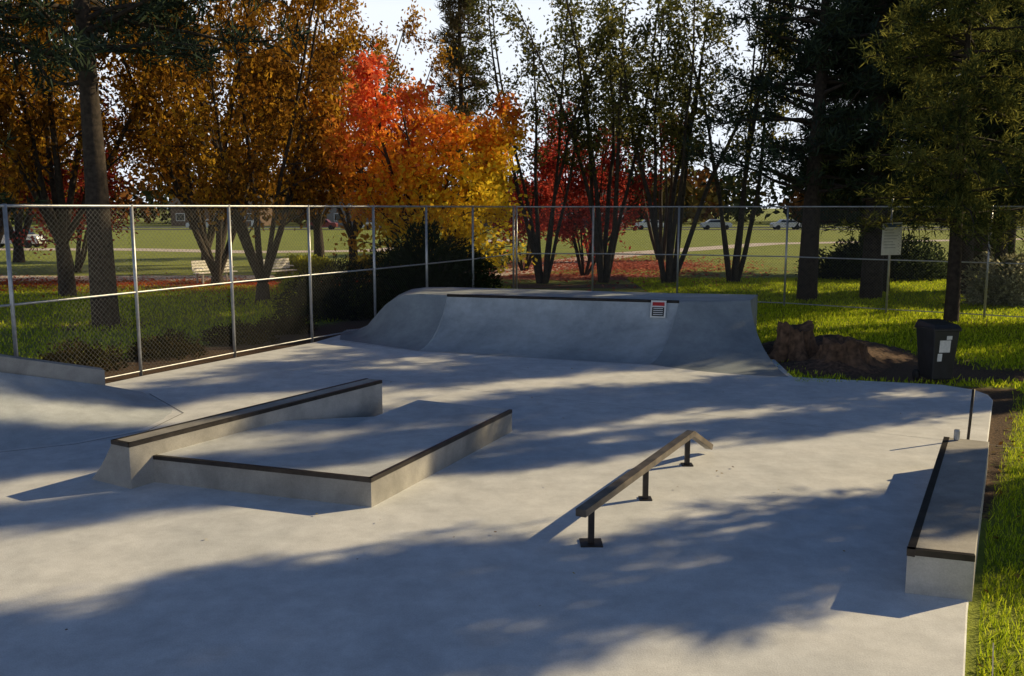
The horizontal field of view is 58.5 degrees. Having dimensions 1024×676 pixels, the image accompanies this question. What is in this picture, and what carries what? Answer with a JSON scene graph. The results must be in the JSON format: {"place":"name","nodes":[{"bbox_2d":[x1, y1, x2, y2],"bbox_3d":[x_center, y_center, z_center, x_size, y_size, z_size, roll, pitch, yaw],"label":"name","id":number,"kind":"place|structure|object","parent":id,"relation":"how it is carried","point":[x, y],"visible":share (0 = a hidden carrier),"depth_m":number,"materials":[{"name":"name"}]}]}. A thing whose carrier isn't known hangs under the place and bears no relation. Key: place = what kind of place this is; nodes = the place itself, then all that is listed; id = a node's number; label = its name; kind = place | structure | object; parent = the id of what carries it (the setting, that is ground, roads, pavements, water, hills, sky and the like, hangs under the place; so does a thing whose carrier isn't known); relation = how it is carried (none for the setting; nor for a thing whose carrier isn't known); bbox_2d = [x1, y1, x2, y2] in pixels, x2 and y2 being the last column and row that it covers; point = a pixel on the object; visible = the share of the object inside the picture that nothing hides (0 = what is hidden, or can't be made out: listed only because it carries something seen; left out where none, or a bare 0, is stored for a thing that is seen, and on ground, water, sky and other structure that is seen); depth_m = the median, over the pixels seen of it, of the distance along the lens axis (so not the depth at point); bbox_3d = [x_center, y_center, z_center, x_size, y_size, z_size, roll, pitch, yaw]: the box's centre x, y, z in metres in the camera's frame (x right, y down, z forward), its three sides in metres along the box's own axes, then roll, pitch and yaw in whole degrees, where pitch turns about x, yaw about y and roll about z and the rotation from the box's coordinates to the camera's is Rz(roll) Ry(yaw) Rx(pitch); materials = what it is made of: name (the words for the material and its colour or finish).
{"place":"outdoors","nodes":[
{"label":"outdoors","id":0,"kind":"place"},
{"bbox_2d":[176,214,183,219],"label":"window pane","id":1,"kind":"object","parent":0,"point":[179,215],"visible":0.79,"depth_m":154.04,"materials":[{"name":"grey glass"}]},
{"bbox_2d":[0,239,523,252],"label":"side path","id":2,"kind":"structure","parent":0,"point":[182,250],"depth_m":66.05,"materials":[{"name":"grey concrete"}]},
{"bbox_2d":[334,214,340,220],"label":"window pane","id":3,"kind":"object","parent":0,"point":[337,218],"visible":0.5,"depth_m":151.98,"materials":[{"name":"grey glass"}]},
{"bbox_2d":[1,0,944,207],"label":"sky","id":4,"kind":"structure","parent":0,"point":[389,12],"materials":[{"name":"white"}]},
{"bbox_2d":[438,202,514,225],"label":"walls","id":5,"kind":"structure","parent":0,"point":[484,224],"depth_m":154.28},
{"bbox_2d":[0,208,1023,675],"bbox_3d":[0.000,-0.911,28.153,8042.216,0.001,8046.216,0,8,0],"label":"ground","id":6,"kind":"structure","parent":0,"point":[1004,400],"depth_m":28.13,"materials":[{"name":"green plant"}]},
{"bbox_2d":[0,229,45,247],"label":"parked car","id":7,"kind":"object","parent":6,"relation":"on","point":[27,244],"visible":0.43,"depth_m":69.97,"materials":[{"name":"paint"}]},
{"bbox_2d":[0,74,48,215],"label":"pine tree","id":8,"kind":"object","parent":6,"relation":"on","point":[4,200],"visible":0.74,"depth_m":28.56,"materials":[{"name":"green plant"}]},
{"bbox_2d":[0,0,79,243],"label":"autumn tree","id":9,"kind":"object","parent":6,"relation":"on","point":[58,110],"visible":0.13,"depth_m":39.64,"materials":[{"name":"orange plant"}]},
{"bbox_2d":[0,2,119,262],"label":"autumn tree","id":10,"kind":"object","parent":6,"relation":"on","point":[20,255],"visible":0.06,"depth_m":51.70,"materials":[{"name":"orange plant"}]},
{"bbox_2d":[0,86,139,271],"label":"red maple tree","id":11,"kind":"object","parent":6,"relation":"on","point":[113,181],"visible":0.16,"depth_m":43.51,"materials":[{"name":"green plant"}]},
{"bbox_2d":[33,337,130,370],"bbox_3d":[-8.321,0.340,17.477,1.915,0.779,1.769,-7,11,-40],"label":"shrub","id":12,"kind":"object","parent":6,"relation":"on","point":[84,356],"visible":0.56,"depth_m":17.33,"materials":[{"name":"green plant"}]},
{"bbox_2d":[0,0,242,296],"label":"autumn tree","id":13,"kind":"object","parent":6,"relation":"on","point":[45,120],"visible":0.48,"depth_m":30.84,"materials":[{"name":"orange plant"}]},
{"bbox_2d":[0,0,314,327],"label":"pine tree","id":14,"kind":"object","parent":6,"relation":"on","point":[87,45],"visible":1,"depth_m":22.82,"materials":[{"name":"green plant"}]},
{"bbox_2d":[125,327,208,360],"bbox_3d":[-7.255,0.148,19.209,1.655,0.680,1.794,-4,9,-25],"label":"shrub","id":15,"kind":"object","parent":6,"relation":"on","point":[160,351],"visible":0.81,"depth_m":18.95,"materials":[{"name":"green plant"}]},
{"bbox_2d":[0,272,369,299],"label":"fallen leaves","id":16,"kind":"object","parent":6,"relation":"on","point":[47,282],"visible":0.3,"depth_m":36.85,"materials":[{"name":"brown plant"}]},
{"bbox_2d":[102,0,282,262],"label":"autumn tree","id":17,"kind":"object","parent":6,"relation":"on","point":[210,237],"visible":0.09,"depth_m":46.99,"materials":[{"name":"orange plant"}]},
{"bbox_2d":[58,0,343,286],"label":"autumn tree","id":18,"kind":"object","parent":6,"relation":"on","point":[172,174],"visible":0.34,"depth_m":33.80,"materials":[{"name":"orange plant"}]},
{"bbox_2d":[191,260,237,283],"bbox_3d":[-12.241,-2.725,37.624,0.605,0.987,1.800,6,10,38],"label":"park bench","id":19,"kind":"object","parent":6,"relation":"on","point":[197,267],"visible":0.48,"depth_m":37.27,"materials":[{"name":"wood"}]},
{"bbox_2d":[170,207,272,225],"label":"walls","id":20,"kind":"structure","parent":6,"relation":"on","point":[173,218],"depth_m":154.27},
{"bbox_2d":[168,194,272,204],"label":"roof","id":21,"kind":"structure","parent":20,"relation":"on","point":[179,203],"depth_m":155.22,"materials":[{"name":"grey"}]},
{"bbox_2d":[199,319,281,345],"bbox_3d":[-6.346,-0.116,21.249,1.973,0.630,1.862,0,8,0],"label":"shrub","id":22,"kind":"object","parent":6,"relation":"on","point":[228,334],"visible":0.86,"depth_m":20.93,"materials":[{"name":"green plant"}]},
{"bbox_2d":[123,0,381,301],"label":"autumn tree","id":23,"kind":"object","parent":6,"relation":"on","point":[224,179],"visible":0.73,"depth_m":28.80,"materials":[{"name":"orange plant"}]},
{"bbox_2d":[0,284,512,362],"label":"lawn grass","id":24,"kind":"structure","parent":6,"relation":"on","point":[191,307],"depth_m":26.50,"materials":[{"name":"green plant"}]},
{"bbox_2d":[0,204,514,378],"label":"chain link fence","id":25,"kind":"object","parent":6,"relation":"on","point":[12,304],"visible":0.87,"depth_m":18.25,"materials":[{"name":"metal"}]},
{"bbox_2d":[263,258,296,275],"bbox_3d":[-9.941,-2.838,38.416,0.605,0.987,1.800,6,10,38],"label":"park bench","id":26,"kind":"object","parent":6,"relation":"on","point":[280,265],"visible":0.41,"depth_m":38.83,"materials":[{"name":"wood"}]},
{"bbox_2d":[257,313,318,335],"bbox_3d":[-5.674,-0.340,22.879,1.677,0.614,1.662,0,8,0],"label":"shrub","id":27,"kind":"object","parent":6,"relation":"on","point":[292,326],"visible":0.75,"depth_m":22.64,"materials":[{"name":"green plant"}]},
{"bbox_2d":[276,271,314,291],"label":"flowering shrub","id":28,"kind":"object","parent":6,"relation":"on","point":[280,286],"visible":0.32,"depth_m":33.89,"materials":[{"name":"green plant"}]},
{"bbox_2d":[273,252,333,279],"bbox_3d":[-9.015,-3.110,39.896,2.926,1.294,2.353,0,8,0],"label":"flowering shrub","id":29,"kind":"object","parent":6,"relation":"on","point":[301,264],"visible":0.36,"depth_m":39.39,"materials":[{"name":"green plant"}]},
{"bbox_2d":[202,0,443,257],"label":"autumn tree","id":30,"kind":"object","parent":6,"relation":"on","point":[337,17],"visible":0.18,"depth_m":49.17,"materials":[{"name":"orange plant"}]},
{"bbox_2d":[271,254,391,321],"bbox_3d":[-5.015,-1.405,25.582,3.565,1.954,2.462,0,8,0],"label":"evergreen shrub","id":31,"kind":"object","parent":6,"relation":"on","point":[330,305],"visible":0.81,"depth_m":25.31,"materials":[{"name":"green plant"}]},
{"bbox_2d":[244,21,469,262],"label":"autumn tree","id":32,"kind":"object","parent":6,"relation":"on","point":[383,43],"visible":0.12,"depth_m":43.23,"materials":[{"name":"orange plant"}]},
{"bbox_2d":[317,202,405,225],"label":"walls","id":33,"kind":"structure","parent":6,"relation":"on","point":[330,216],"depth_m":152.02,"materials":[{"name":"grey"}]},
{"bbox_2d":[344,253,391,276],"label":"flowering shrub","id":34,"kind":"object","parent":6,"relation":"on","point":[366,260],"visible":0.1,"depth_m":40.48,"materials":[{"name":"green plant"}]},
{"bbox_2d":[292,43,544,275],"bbox_3d":[-3.052,-5.208,31.047,8.485,7.918,9.480,0,8,0],"label":"orange maple tree","id":35,"kind":"object","parent":6,"relation":"on","point":[413,174],"visible":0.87,"depth_m":29.51,"materials":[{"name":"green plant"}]},
{"bbox_2d":[365,218,502,306],"bbox_3d":[-2.376,-2.195,27.735,4.474,2.908,3.309,0,8,0],"label":"evergreen shrub","id":36,"kind":"object","parent":6,"relation":"on","point":[481,274],"visible":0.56,"depth_m":27.31,"materials":[{"name":"green plant"}]},
{"bbox_2d":[388,240,512,268],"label":"evergreen shrub","id":37,"kind":"object","parent":6,"relation":"on","point":[504,252],"depth_m":46.80,"materials":[{"name":"green plant"}]},
{"bbox_2d":[423,0,515,230],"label":"tall conifer tree","id":38,"kind":"object","parent":6,"relation":"on","point":[453,19],"visible":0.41,"depth_m":59.52,"materials":[{"name":"green plant"}]},
{"bbox_2d":[0,335,992,675],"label":"skatepark slab","id":39,"kind":"structure","parent":6,"relation":"on","point":[776,543],"depth_m":8.25,"materials":[{"name":"concrete"}]},
{"bbox_2d":[0,354,171,449],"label":"concrete bank","id":40,"kind":"structure","parent":39,"relation":"on","point":[44,402],"depth_m":13.12,"materials":[{"name":"grey concrete"}]},
{"bbox_2d":[92,378,382,488],"bbox_3d":[-3.307,1.100,11.792,0.724,0.514,4.249,5,9,31],"label":"grind ledge","id":41,"kind":"object","parent":39,"relation":"on","point":[128,462],"visible":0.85,"depth_m":11.00,"materials":[{"name":"concrete"}]},
{"bbox_2d":[153,400,511,506],"bbox_3d":[-1.975,1.280,11.244,2.691,0.314,3.777,4,9,24],"label":"manual pad","id":42,"kind":"object","parent":39,"relation":"on","point":[371,461],"visible":1,"depth_m":10.22,"materials":[{"name":"concrete"}]},
{"bbox_2d":[65,368,915,629],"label":"scattered leaves","id":43,"kind":"object","parent":39,"relation":"on","point":[496,531],"visible":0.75,"depth_m":8.47,"materials":[{"name":"brown plant"}]},
{"bbox_2d":[4,341,1016,675],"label":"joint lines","id":44,"kind":"object","parent":39,"relation":"on","point":[526,395],"visible":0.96,"depth_m":13.13,"materials":[{"name":"grey concrete"}]},
{"bbox_2d":[340,287,787,376],"bbox_3d":[0.584,-0.257,19.950,10.603,1.280,4.273,3,9,18],"label":"quarter pipe","id":45,"kind":"object","parent":39,"relation":"on","point":[716,333],"visible":0.99,"depth_m":19.44,"materials":[{"name":"concrete"}]},
{"bbox_2d":[650,300,666,317],"bbox_3d":[3.059,-0.607,19.133,0.320,0.380,0.016,2,-18,16],"label":"warning sign","id":46,"kind":"object","parent":45,"relation":"attached to","point":[658,309],"visible":1,"depth_m":19.13,"materials":[{"name":"white metal"}]},
{"bbox_2d":[576,430,712,546],"bbox_3d":[1.488,1.459,9.681,0.270,0.400,3.797,4,9,28],"label":"grind rail","id":47,"kind":"object","parent":39,"relation":"on","point":[590,506],"visible":1,"depth_m":9.18,"materials":[{"name":"metal"}]},
{"bbox_2d":[905,437,988,601],"bbox_3d":[4.260,1.596,8.809,0.480,0.374,4.036,4,9,28],"label":"grind ledge","id":48,"kind":"object","parent":39,"relation":"on","point":[942,550],"visible":1,"depth_m":7.67,"materials":[{"name":"concrete"}]},
{"bbox_2d":[953,429,959,439],"bbox_3d":[5.100,1.107,10.481,0.064,0.120,0.066,0,8,0],"label":"drink can","id":49,"kind":"object","parent":48,"relation":"on","point":[956,434],"visible":1,"depth_m":10.46,"materials":[{"name":"metal"}]},
{"bbox_2d":[967,389,974,439],"bbox_3d":[5.975,1.044,11.916,0.064,0.771,0.036,0,8,0],"label":"steel stake","id":50,"kind":"object","parent":39,"relation":"on","point":[970,414],"visible":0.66,"depth_m":11.89,"materials":[{"name":"metal"}]},
{"bbox_2d":[7,162,1022,224],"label":"distant trees","id":51,"kind":"object","parent":6,"relation":"on","point":[693,195],"visible":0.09,"depth_m":178.62,"materials":[{"name":"green plant"}]},
{"bbox_2d":[13,227,1022,227],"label":"kerb","id":52,"kind":"structure","parent":6,"relation":"on","point":[491,227],"depth_m":140.16,"materials":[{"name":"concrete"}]},
{"bbox_2d":[465,103,575,270],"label":"red maple tree","id":53,"kind":"object","parent":6,"relation":"on","point":[523,229],"visible":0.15,"depth_m":43.80,"materials":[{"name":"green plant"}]},
{"bbox_2d":[450,0,631,283],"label":"vase shaped tree","id":54,"kind":"object","parent":6,"relation":"on","point":[533,240],"visible":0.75,"depth_m":35.95,"materials":[{"name":"green plant"}]},
{"bbox_2d":[546,201,626,224],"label":"walls","id":55,"kind":"structure","parent":6,"relation":"on","point":[581,216],"depth_m":152.03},
{"bbox_2d":[538,189,627,201],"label":"roof","id":56,"kind":"structure","parent":55,"relation":"on","point":[593,189],"depth_m":154.00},
{"bbox_2d":[481,0,699,282],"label":"vase shaped tree","id":57,"kind":"object","parent":6,"relation":"on","point":[591,192],"visible":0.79,"depth_m":36.04,"materials":[{"name":"green plant"}]},
{"bbox_2d":[533,27,654,261],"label":"vase shaped tree","id":58,"kind":"object","parent":6,"relation":"on","point":[602,102],"visible":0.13,"depth_m":50.40,"materials":[{"name":"green plant"}]},
{"bbox_2d":[523,102,683,275],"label":"red maple tree","id":59,"kind":"object","parent":6,"relation":"on","point":[575,200],"visible":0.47,"depth_m":40.59,"materials":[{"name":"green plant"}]},
{"bbox_2d":[574,3,708,259],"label":"vase shaped tree","id":60,"kind":"object","parent":6,"relation":"on","point":[662,230],"visible":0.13,"depth_m":52.56,"materials":[{"name":"green plant"}]},
{"bbox_2d":[489,251,822,293],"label":"fallen leaves","id":61,"kind":"object","parent":6,"relation":"on","point":[619,266],"visible":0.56,"depth_m":45.80,"materials":[{"name":"red plant"}]},
{"bbox_2d":[581,0,807,283],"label":"vase shaped tree","id":62,"kind":"object","parent":6,"relation":"on","point":[671,123],"visible":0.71,"depth_m":36.07,"materials":[{"name":"green plant"}]},
{"bbox_2d":[644,0,801,282],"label":"vase shaped tree","id":63,"kind":"object","parent":6,"relation":"on","point":[738,266],"visible":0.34,"depth_m":36.72,"materials":[{"name":"green plant"}]},
{"bbox_2d":[516,205,1023,319],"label":"chain link fence","id":64,"kind":"object","parent":6,"relation":"on","point":[787,220],"visible":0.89,"depth_m":28.57,"materials":[{"name":"metal"}]},
{"bbox_2d":[767,320,819,362],"bbox_3d":[5.730,0.061,18.421,1.533,0.843,1.329,0,8,0],"label":"tree stump","id":65,"kind":"object","parent":6,"relation":"on","point":[794,342],"visible":0.86,"depth_m":18.27,"materials":[{"name":"brown wood"}]},
{"bbox_2d":[680,0,957,300],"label":"pine tree","id":66,"kind":"object","parent":6,"relation":"on","point":[810,178],"visible":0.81,"depth_m":29.52,"materials":[{"name":"green plant"}]},
{"bbox_2d":[780,359,886,375],"bbox_3d":[6.100,0.493,17.646,2.200,0.280,1.800,0,8,0],"label":"dirt mound","id":67,"kind":"object","parent":6,"relation":"on","point":[831,367],"visible":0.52,"depth_m":17.24,"materials":[{"name":"brown soil"}]},
{"bbox_2d":[762,334,915,363],"bbox_3d":[6.800,0.132,19.615,3.600,0.408,3.200,0,8,0],"label":"dirt mound","id":68,"kind":"object","parent":6,"relation":"on","point":[882,353],"visible":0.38,"depth_m":19.18,"materials":[{"name":"brown soil"}]},
{"bbox_2d":[808,335,892,373],"bbox_3d":[6.516,0.278,17.721,1.844,0.610,1.496,0,8,0],"label":"tree stump","id":69,"kind":"object","parent":6,"relation":"on","point":[853,353],"visible":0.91,"depth_m":17.44,"materials":[{"name":"brown wood"}]},
{"bbox_2d":[787,2,937,248],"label":"pine tree","id":70,"kind":"object","parent":6,"relation":"on","point":[800,164],"visible":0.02,"depth_m":44.08,"materials":[{"name":"green plant"}]},
{"bbox_2d":[711,0,1023,299],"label":"pine tree","id":71,"kind":"object","parent":6,"relation":"on","point":[884,92],"visible":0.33,"depth_m":29.96,"materials":[{"name":"green plant"}]},
{"bbox_2d":[768,0,971,292],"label":"pine tree","id":72,"kind":"object","parent":6,"relation":"on","point":[827,199],"visible":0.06,"depth_m":33.21,"materials":[{"name":"green plant"}]},
{"bbox_2d":[795,232,947,281],"bbox_3d":[16.175,-3.572,39.806,7.858,2.229,4.304,0,8,0],"label":"evergreen shrub","id":73,"kind":"object","parent":6,"relation":"on","point":[828,266],"visible":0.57,"depth_m":39.09,"materials":[{"name":"green plant"}]},
{"bbox_2d":[881,196,902,313],"bbox_3d":[10.917,-2.445,26.404,0.700,3.550,0.105,-3,9,-20],"label":"park sign","id":74,"kind":"object","parent":6,"relation":"on","point":[891,238],"visible":0.81,"depth_m":26.32,"materials":[{"name":"white paint"}]},
{"bbox_2d":[819,0,1023,322],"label":"pine tree","id":75,"kind":"object","parent":6,"relation":"on","point":[961,192],"visible":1,"depth_m":23.09,"materials":[{"name":"green plant"}]},
{"bbox_2d":[834,0,1023,294],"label":"pine tree","id":76,"kind":"object","parent":6,"relation":"on","point":[1001,198],"visible":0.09,"depth_m":30.04,"materials":[{"name":"green plant"}]},
{"bbox_2d":[912,319,961,379],"bbox_3d":[7.516,0.235,16.223,0.525,1.097,0.661,-1,8,-9],"label":"wheelie bin","id":77,"kind":"object","parent":6,"relation":"on","point":[937,341],"visible":1,"depth_m":16.01,"materials":[{"name":"black plastic"}]},
{"bbox_2d":[857,4,1023,264],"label":"pine tree","id":78,"kind":"object","parent":6,"relation":"on","point":[1003,251],"visible":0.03,"depth_m":30.76,"materials":[{"name":"green plant"}]},
{"bbox_2d":[896,9,1023,254],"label":"pine tree","id":79,"kind":"object","parent":6,"relation":"on","point":[1014,241],"depth_m":33.98,"materials":[{"name":"green plant"}]},
{"bbox_2d":[925,16,1020,270],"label":"pine tree","id":80,"kind":"object","parent":6,"relation":"on","point":[976,252],"depth_m":44.56,"materials":[{"name":"green plant"}]},
{"bbox_2d":[960,247,1023,307],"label":"pale shrub","id":81,"kind":"object","parent":6,"relation":"on","point":[1001,297],"visible":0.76,"depth_m":28.67,"materials":[{"name":"green plant"}]},
{"bbox_2d":[978,307,1023,667],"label":"fallen leaves","id":82,"kind":"object","parent":6,"relation":"on","point":[1017,575],"visible":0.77,"depth_m":11.44,"materials":[{"name":"brown plant"}]},
{"bbox_2d":[1000,212,1023,227],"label":"pine tree","id":83,"kind":"object","parent":6,"relation":"on","point":[1016,219],"visible":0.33,"depth_m":25.83,"materials":[{"name":"green plant"}]},
{"bbox_2d":[0,238,1023,280],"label":"park path","id":84,"kind":"structure","parent":0,"point":[249,277],"depth_m":41.74,"materials":[{"name":"beige concrete"}]},
{"bbox_2d":[29,229,1022,229],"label":"parking lane","id":85,"kind":"structure","parent":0,"point":[488,229],"depth_m":129.81,"materials":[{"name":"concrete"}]},
{"bbox_2d":[306,219,337,229],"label":"parked car","id":86,"kind":"object","parent":85,"relation":"on","point":[326,224],"visible":0.55,"depth_m":129.18,"materials":[{"name":"paint"}]},
{"bbox_2d":[634,219,663,229],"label":"parked car","id":87,"kind":"object","parent":85,"relation":"on","point":[643,222],"visible":0.38,"depth_m":128.19,"materials":[{"name":"paint"}]},
{"bbox_2d":[700,219,731,229],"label":"parked car","id":88,"kind":"object","parent":85,"relation":"on","point":[712,223],"visible":0.74,"depth_m":129.18,"materials":[{"name":"paint"}]},
{"bbox_2d":[770,219,801,229],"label":"parked car","id":89,"kind":"object","parent":85,"relation":"on","point":[778,224],"visible":0.75,"depth_m":129.19,"materials":[{"name":"paint"}]},
{"bbox_2d":[628,276,1023,392],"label":"lawn grass","id":90,"kind":"structure","parent":0,"point":[982,348],"depth_m":25.63,"materials":[{"name":"green plant"}]},
{"bbox_2d":[974,390,1023,675],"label":"lawn grass","id":91,"kind":"structure","parent":0,"point":[1001,566],"depth_m":7.81,"materials":[{"name":"green plant"}]}
]}

